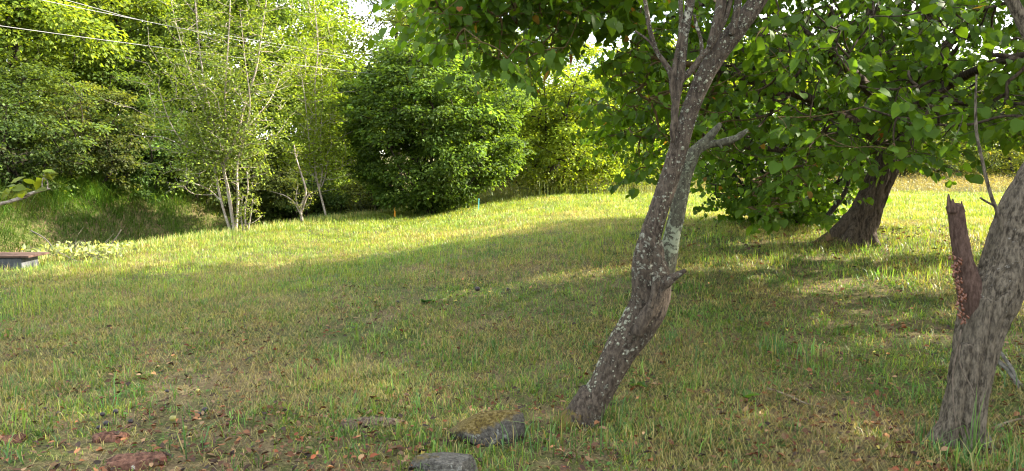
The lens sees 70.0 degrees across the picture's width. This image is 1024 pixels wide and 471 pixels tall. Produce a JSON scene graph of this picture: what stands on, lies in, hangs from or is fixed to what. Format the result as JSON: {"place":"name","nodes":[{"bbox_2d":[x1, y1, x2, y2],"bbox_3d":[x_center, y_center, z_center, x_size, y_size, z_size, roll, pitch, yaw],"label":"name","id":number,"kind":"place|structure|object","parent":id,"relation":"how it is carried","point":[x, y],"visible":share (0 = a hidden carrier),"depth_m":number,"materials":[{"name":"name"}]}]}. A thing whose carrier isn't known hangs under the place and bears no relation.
{"place":"outdoors","nodes":[
{"label":"outdoors","id":0,"kind":"place"},
{"bbox_2d":[3,26,416,77],"bbox_3d":[-6.263,-3.790,15.371,1.506,0.361,14.432,3,6,29],"label":"overhead cable","id":1,"kind":"object","parent":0,"point":[162,47],"visible":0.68,"depth_m":14.44,"materials":[{"name":"black metal"}]},
{"bbox_2d":[0,144,1023,470],"bbox_3d":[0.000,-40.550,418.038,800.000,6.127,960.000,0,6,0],"label":"ground","id":2,"kind":"structure","parent":0,"point":[556,462],"depth_m":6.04,"materials":[{"name":"green plant"}]},
{"bbox_2d":[0,433,27,444],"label":"wood slab","id":3,"kind":"object","parent":2,"relation":"on","point":[15,437],"depth_m":4.28,"materials":[{"name":"brown wood"}]},
{"bbox_2d":[0,252,48,269],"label":"well","id":4,"kind":"object","parent":2,"relation":"on","point":[13,260],"visible":0.76,"depth_m":10.98,"materials":[{"name":"concrete"}]},
{"bbox_2d":[0,0,54,71],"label":"broadleaf tree","id":5,"kind":"object","parent":2,"relation":"on","point":[16,20],"visible":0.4,"depth_m":20.91,"materials":[{"name":"green plant"}]},
{"bbox_2d":[0,78,55,187],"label":"understory shrub","id":6,"kind":"object","parent":2,"relation":"on","point":[13,129],"visible":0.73,"depth_m":18.73,"materials":[{"name":"green plant"}]},
{"bbox_2d":[0,169,57,205],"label":"fruit tree","id":7,"kind":"object","parent":2,"relation":"on","point":[22,194],"visible":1,"depth_m":2.99,"materials":[{"name":"green plant"}]},
{"bbox_2d":[30,230,51,245],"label":"dead twig","id":8,"kind":"object","parent":2,"relation":"on","point":[41,236],"visible":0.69,"depth_m":12.76,"materials":[{"name":"beige wood"}]},
{"bbox_2d":[0,18,85,165],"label":"understory shrub","id":9,"kind":"object","parent":2,"relation":"on","point":[11,35],"visible":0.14,"depth_m":21.71,"materials":[{"name":"green plant"}]},
{"bbox_2d":[0,61,116,196],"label":"understory shrub","id":10,"kind":"object","parent":2,"relation":"on","point":[66,148],"visible":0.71,"depth_m":19.33,"materials":[{"name":"green plant"}]},
{"bbox_2d":[20,228,139,261],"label":"plants","id":11,"kind":"object","parent":2,"relation":"on","point":[59,248],"visible":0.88,"depth_m":12.18,"materials":[{"name":"green plant"}]},
{"bbox_2d":[13,80,155,192],"bbox_3d":[-12.311,-2.819,21.116,4.334,3.275,3.532,0,6,0],"label":"understory shrub","id":12,"kind":"object","parent":2,"relation":"on","point":[126,96],"visible":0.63,"depth_m":20.80,"materials":[{"name":"green plant"}]},
{"bbox_2d":[0,9,171,173],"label":"understory shrub","id":13,"kind":"object","parent":2,"relation":"on","point":[113,76],"visible":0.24,"depth_m":23.33,"materials":[{"name":"green plant"}]},
{"bbox_2d":[0,0,178,172],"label":"broadleaf tree","id":14,"kind":"object","parent":2,"relation":"on","point":[60,12],"visible":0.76,"depth_m":21.49,"materials":[{"name":"green plant"}]},
{"bbox_2d":[5,2,174,148],"bbox_3d":[-20.354,-10.136,31.063,11.550,14.376,9.844,-5,7,-40],"label":"broadleaf tree","id":15,"kind":"object","parent":2,"relation":"on","point":[114,39],"depth_m":31.43,"materials":[{"name":"green plant"}]},
{"bbox_2d":[0,1,220,162],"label":"broadleaf tree","id":16,"kind":"object","parent":2,"relation":"on","point":[79,54],"visible":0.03,"depth_m":32.00,"materials":[{"name":"green plant"}]},
{"bbox_2d":[92,431,130,442],"bbox_3d":[-2.352,1.196,4.282,0.208,0.101,0.088,-1,6,-6],"label":"wood slab","id":17,"kind":"object","parent":2,"relation":"on","point":[102,436],"depth_m":4.25,"materials":[{"name":"brown wood"}]},
{"bbox_2d":[1,0,264,171],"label":"broadleaf tree","id":18,"kind":"object","parent":2,"relation":"on","point":[135,32],"visible":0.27,"depth_m":25.75,"materials":[{"name":"green plant"}]},
{"bbox_2d":[105,451,167,470],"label":"rock","id":19,"kind":"object","parent":2,"relation":"on","point":[126,461],"depth_m":3.84,"materials":[{"name":"brown stone"}]},
{"bbox_2d":[82,94,207,204],"bbox_3d":[-11.156,-2.622,22.286,3.622,3.359,3.353,4,7,34],"label":"understory shrub","id":20,"kind":"object","parent":2,"relation":"on","point":[151,156],"visible":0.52,"depth_m":21.70,"materials":[{"name":"green plant"}]},
{"bbox_2d":[169,415,175,420],"bbox_3d":[-2.121,1.141,4.571,0.041,0.041,0.038,0,6,0],"label":"fallen plum","id":21,"kind":"object","parent":2,"relation":"on","point":[171,418],"visible":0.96,"depth_m":4.56,"materials":[{"name":"yellow food"}]},
{"bbox_2d":[142,113,252,205],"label":"understory shrub","id":22,"kind":"object","parent":2,"relation":"on","point":[223,193],"visible":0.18,"depth_m":23.32,"materials":[{"name":"green plant"}]},
{"bbox_2d":[106,17,296,174],"bbox_3d":[-10.752,-4.742,26.149,5.399,6.005,5.096,4,7,37],"label":"understory shrub","id":23,"kind":"object","parent":2,"relation":"on","point":[233,55],"visible":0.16,"depth_m":25.68,"materials":[{"name":"green plant"}]},
{"bbox_2d":[101,0,309,133],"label":"broadleaf tree","id":24,"kind":"object","parent":2,"relation":"on","point":[247,38],"visible":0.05,"depth_m":36.47,"materials":[{"name":"green plant"}]},
{"bbox_2d":[94,0,339,230],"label":"slender tree","id":25,"kind":"object","parent":2,"relation":"on","point":[223,141],"visible":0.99,"depth_m":15.92,"materials":[{"name":"green plant"}]},
{"bbox_2d":[128,0,352,166],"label":"broadleaf tree","id":26,"kind":"object","parent":2,"relation":"on","point":[284,14],"visible":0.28,"depth_m":27.57,"materials":[{"name":"green plant"}]},
{"bbox_2d":[230,167,265,230],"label":"sapling","id":27,"kind":"object","parent":2,"relation":"on","point":[243,208],"visible":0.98,"depth_m":16.00,"materials":[{"name":"green plant"}]},
{"bbox_2d":[0,153,499,257],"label":"bank grass","id":28,"kind":"structure","parent":2,"relation":"on","point":[88,187],"depth_m":20.35,"materials":[{"name":"green plant"}]},
{"bbox_2d":[204,133,305,215],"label":"understory shrub","id":29,"kind":"object","parent":2,"relation":"on","point":[279,180],"visible":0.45,"depth_m":24.65,"materials":[{"name":"green plant"}]},
{"bbox_2d":[230,42,353,172],"bbox_3d":[-8.720,-4.768,29.265,6.174,5.516,4.987,0,6,0],"label":"understory shrub","id":30,"kind":"object","parent":2,"relation":"on","point":[338,77],"visible":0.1,"depth_m":28.55,"materials":[{"name":"green plant"}]},
{"bbox_2d":[267,144,317,220],"bbox_3d":[-5.433,-1.309,18.241,1.325,1.918,0.598,0,6,0],"label":"sapling","id":31,"kind":"object","parent":2,"relation":"on","point":[299,206],"visible":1,"depth_m":18.28,"materials":[{"name":"green plant"}]},
{"bbox_2d":[239,156,358,221],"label":"understory shrub","id":32,"kind":"object","parent":2,"relation":"on","point":[328,197],"visible":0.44,"depth_m":25.49,"materials":[{"name":"green plant"}]},
{"bbox_2d":[261,0,367,215],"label":"slender tree","id":33,"kind":"object","parent":2,"relation":"on","point":[319,146],"visible":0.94,"depth_m":19.65,"materials":[{"name":"green plant"}]},
{"bbox_2d":[42,0,348,57],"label":"overhead cable","id":34,"kind":"object","parent":33,"relation":"attached to","point":[170,26],"visible":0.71,"depth_m":14.86,"materials":[{"name":"grey metal"}]},
{"bbox_2d":[67,0,345,54],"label":"overhead cable","id":35,"kind":"object","parent":33,"relation":"attached to","point":[183,28],"visible":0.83,"depth_m":15.13,"materials":[{"name":"grey metal"}]},
{"bbox_2d":[250,0,383,214],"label":"broadleaf tree","id":36,"kind":"object","parent":2,"relation":"on","point":[350,61],"visible":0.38,"depth_m":26.10,"materials":[{"name":"green plant"}]},
{"bbox_2d":[302,168,372,214],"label":"understory shrub","id":37,"kind":"object","parent":2,"relation":"on","point":[342,208],"visible":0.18,"depth_m":26.67,"materials":[{"name":"green plant"}]},
{"bbox_2d":[277,30,419,176],"bbox_3d":[-7.395,-5.707,32.344,6.264,6.921,6.275,3,6,25],"label":"broadleaf tree","id":38,"kind":"object","parent":2,"relation":"on","point":[364,42],"visible":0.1,"depth_m":31.59,"materials":[{"name":"green plant"}]},
{"bbox_2d":[330,416,405,428],"bbox_3d":[-0.894,1.170,4.509,0.460,0.094,0.220,0,6,0],"label":"stone","id":39,"kind":"object","parent":2,"relation":"on","point":[351,422],"visible":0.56,"depth_m":4.47,"materials":[{"name":"grey stone"}]},
{"bbox_2d":[337,179,414,214],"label":"understory shrub","id":40,"kind":"object","parent":2,"relation":"on","point":[364,204],"visible":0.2,"depth_m":25.64,"materials":[{"name":"green plant"}]},
{"bbox_2d":[337,0,494,176],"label":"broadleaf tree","id":41,"kind":"object","parent":2,"relation":"on","point":[374,20],"visible":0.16,"depth_m":35.31,"materials":[{"name":"green plant"}]},
{"bbox_2d":[319,30,538,214],"bbox_3d":[-2.271,-3.209,21.289,6.147,5.545,5.849,0,6,0],"label":"round bush","id":42,"kind":"object","parent":2,"relation":"on","point":[443,128],"visible":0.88,"depth_m":20.02,"materials":[{"name":"green plant"}]},
{"bbox_2d":[356,1,522,187],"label":"broadleaf tree","id":43,"kind":"object","parent":2,"relation":"on","point":[395,12],"visible":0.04,"depth_m":30.55,"materials":[{"name":"green plant"}]},
{"bbox_2d":[408,452,477,470],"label":"stone","id":44,"kind":"object","parent":2,"relation":"on","point":[445,461],"visible":1,"depth_m":3.74,"materials":[{"name":"grey stone"}]},
{"bbox_2d":[447,410,524,446],"bbox_3d":[-0.151,1.156,4.280,0.424,0.291,0.272,-2,6,-21],"label":"stone","id":45,"kind":"object","parent":2,"relation":"on","point":[483,425],"visible":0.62,"depth_m":4.19,"materials":[{"name":"grey stone"}]},
{"bbox_2d":[0,218,1023,470],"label":"fallen leaves","id":46,"kind":"object","parent":2,"relation":"on","point":[400,448],"visible":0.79,"depth_m":4.46,"materials":[{"name":"brown plant"}]},
{"bbox_2d":[10,0,1021,189],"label":"distant wood","id":47,"kind":"object","parent":2,"relation":"on","point":[959,87],"visible":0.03,"depth_m":44.31,"materials":[{"name":"green plant"}]},
{"bbox_2d":[454,30,582,187],"bbox_3d":[-0.335,-5.502,32.739,7.478,7.451,6.626,0,6,0],"label":"broadleaf tree","id":48,"kind":"object","parent":2,"relation":"on","point":[522,90],"visible":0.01,"depth_m":31.80,"materials":[{"name":"green plant"}]},
{"bbox_2d":[479,38,646,193],"bbox_3d":[1.651,-4.006,25.228,6.146,5.511,5.640,0,6,0],"label":"golden bush","id":49,"kind":"object","parent":2,"relation":"on","point":[552,132],"visible":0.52,"depth_m":24.42,"materials":[{"name":"green plant"}]},
{"bbox_2d":[515,5,630,181],"bbox_3d":[1.914,-6.487,30.443,6.257,9.420,5.772,-4,7,-36],"label":"broadleaf tree","id":50,"kind":"object","parent":2,"relation":"on","point":[575,65],"visible":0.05,"depth_m":30.33,"materials":[{"name":"green plant"}]},
{"bbox_2d":[549,90,669,189],"bbox_3d":[3.763,-3.560,27.683,5.305,4.081,4.593,0,6,0],"label":"golden bush","id":51,"kind":"object","parent":2,"relation":"on","point":[629,159],"visible":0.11,"depth_m":27.09,"materials":[{"name":"green plant"}]},
{"bbox_2d":[626,378,646,386],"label":"weed","id":52,"kind":"object","parent":2,"relation":"on","point":[640,383],"visible":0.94,"depth_m":5.23,"materials":[{"name":"green plant"}]},
{"bbox_2d":[549,0,767,430],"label":"leaning tree","id":53,"kind":"object","parent":2,"relation":"on","point":[655,276],"visible":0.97,"depth_m":4.30,"materials":[{"name":"grey plant"}]},
{"bbox_2d":[584,33,752,167],"bbox_3d":[7.011,-5.932,33.686,7.852,7.586,6.615,0,6,0],"label":"broadleaf tree","id":54,"kind":"object","parent":2,"relation":"on","point":[670,44],"visible":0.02,"depth_m":32.89,"materials":[{"name":"green plant"}]},
{"bbox_2d":[367,0,1023,247],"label":"leaved tree","id":55,"kind":"object","parent":2,"relation":"on","point":[899,93],"visible":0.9,"depth_m":6.85,"materials":[{"name":"green plant"}]},
{"bbox_2d":[456,168,1013,206],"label":"meadow weeds","id":56,"kind":"object","parent":2,"relation":"on","point":[1000,185],"visible":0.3,"depth_m":26.54,"materials":[{"name":"green plant"}]},
{"bbox_2d":[735,388,760,397],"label":"weed","id":57,"kind":"object","parent":2,"relation":"on","point":[744,393],"visible":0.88,"depth_m":4.99,"materials":[{"name":"green plant"}]},
{"bbox_2d":[686,26,831,146],"bbox_3d":[11.896,-6.322,35.163,7.727,7.994,7.600,0,6,0],"label":"broadleaf tree","id":58,"kind":"object","parent":2,"relation":"on","point":[761,99],"visible":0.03,"depth_m":34.08,"materials":[{"name":"green plant"}]},
{"bbox_2d":[767,387,824,407],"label":"twig","id":59,"kind":"object","parent":2,"relation":"on","point":[770,389],"visible":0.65,"depth_m":5.01,"materials":[{"name":"wood"}]},
{"bbox_2d":[765,43,906,182],"bbox_3d":[15.969,-5.824,34.756,7.233,7.144,6.735,-3,6,-26],"label":"broadleaf tree","id":60,"kind":"object","parent":2,"relation":"on","point":[862,101],"visible":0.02,"depth_m":33.14,"materials":[{"name":"green plant"}]},
{"bbox_2d":[688,69,994,226],"bbox_3d":[4.914,-1.365,12.484,4.965,2.741,3.475,0,6,0],"label":"hazel bush","id":61,"kind":"object","parent":2,"relation":"on","point":[720,182],"visible":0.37,"depth_m":11.76,"materials":[{"name":"green plant"}]},
{"bbox_2d":[864,108,965,179],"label":"distant bush","id":62,"kind":"object","parent":2,"relation":"on","point":[917,170],"visible":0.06,"depth_m":37.17,"materials":[{"name":"green plant"}]},
{"bbox_2d":[907,126,1001,177],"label":"distant bush","id":63,"kind":"object","parent":2,"relation":"on","point":[954,166],"visible":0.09,"depth_m":40.01,"materials":[{"name":"green plant"}]},
{"bbox_2d":[919,0,1023,458],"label":"forked tree","id":64,"kind":"object","parent":2,"relation":"on","point":[989,288],"visible":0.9,"depth_m":4.06,"materials":[{"name":"grey plant"}]},
{"bbox_2d":[956,105,1023,179],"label":"distant bush","id":65,"kind":"object","parent":2,"relation":"on","point":[1011,158],"visible":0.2,"depth_m":36.46,"materials":[{"name":"green plant"}]},
{"bbox_2d":[991,418,1023,430],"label":"twig","id":66,"kind":"object","parent":2,"relation":"on","point":[1017,419],"visible":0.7,"depth_m":4.52,"materials":[{"name":"wood"}]},
{"bbox_2d":[998,359,1019,389],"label":"dead branch","id":67,"kind":"object","parent":2,"relation":"on","point":[1004,366],"visible":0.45,"depth_m":5.33,"materials":[{"name":"grey wood"}]},
{"bbox_2d":[1001,352,1022,386],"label":"dead branch","id":68,"kind":"object","parent":2,"relation":"on","point":[1009,365],"visible":0.56,"depth_m":5.31,"materials":[{"name":"grey wood"}]},
{"bbox_2d":[39,0,1012,153],"label":"sky","id":69,"kind":"structure","parent":0,"point":[357,9],"materials":[{"name":"white"}]}
]}

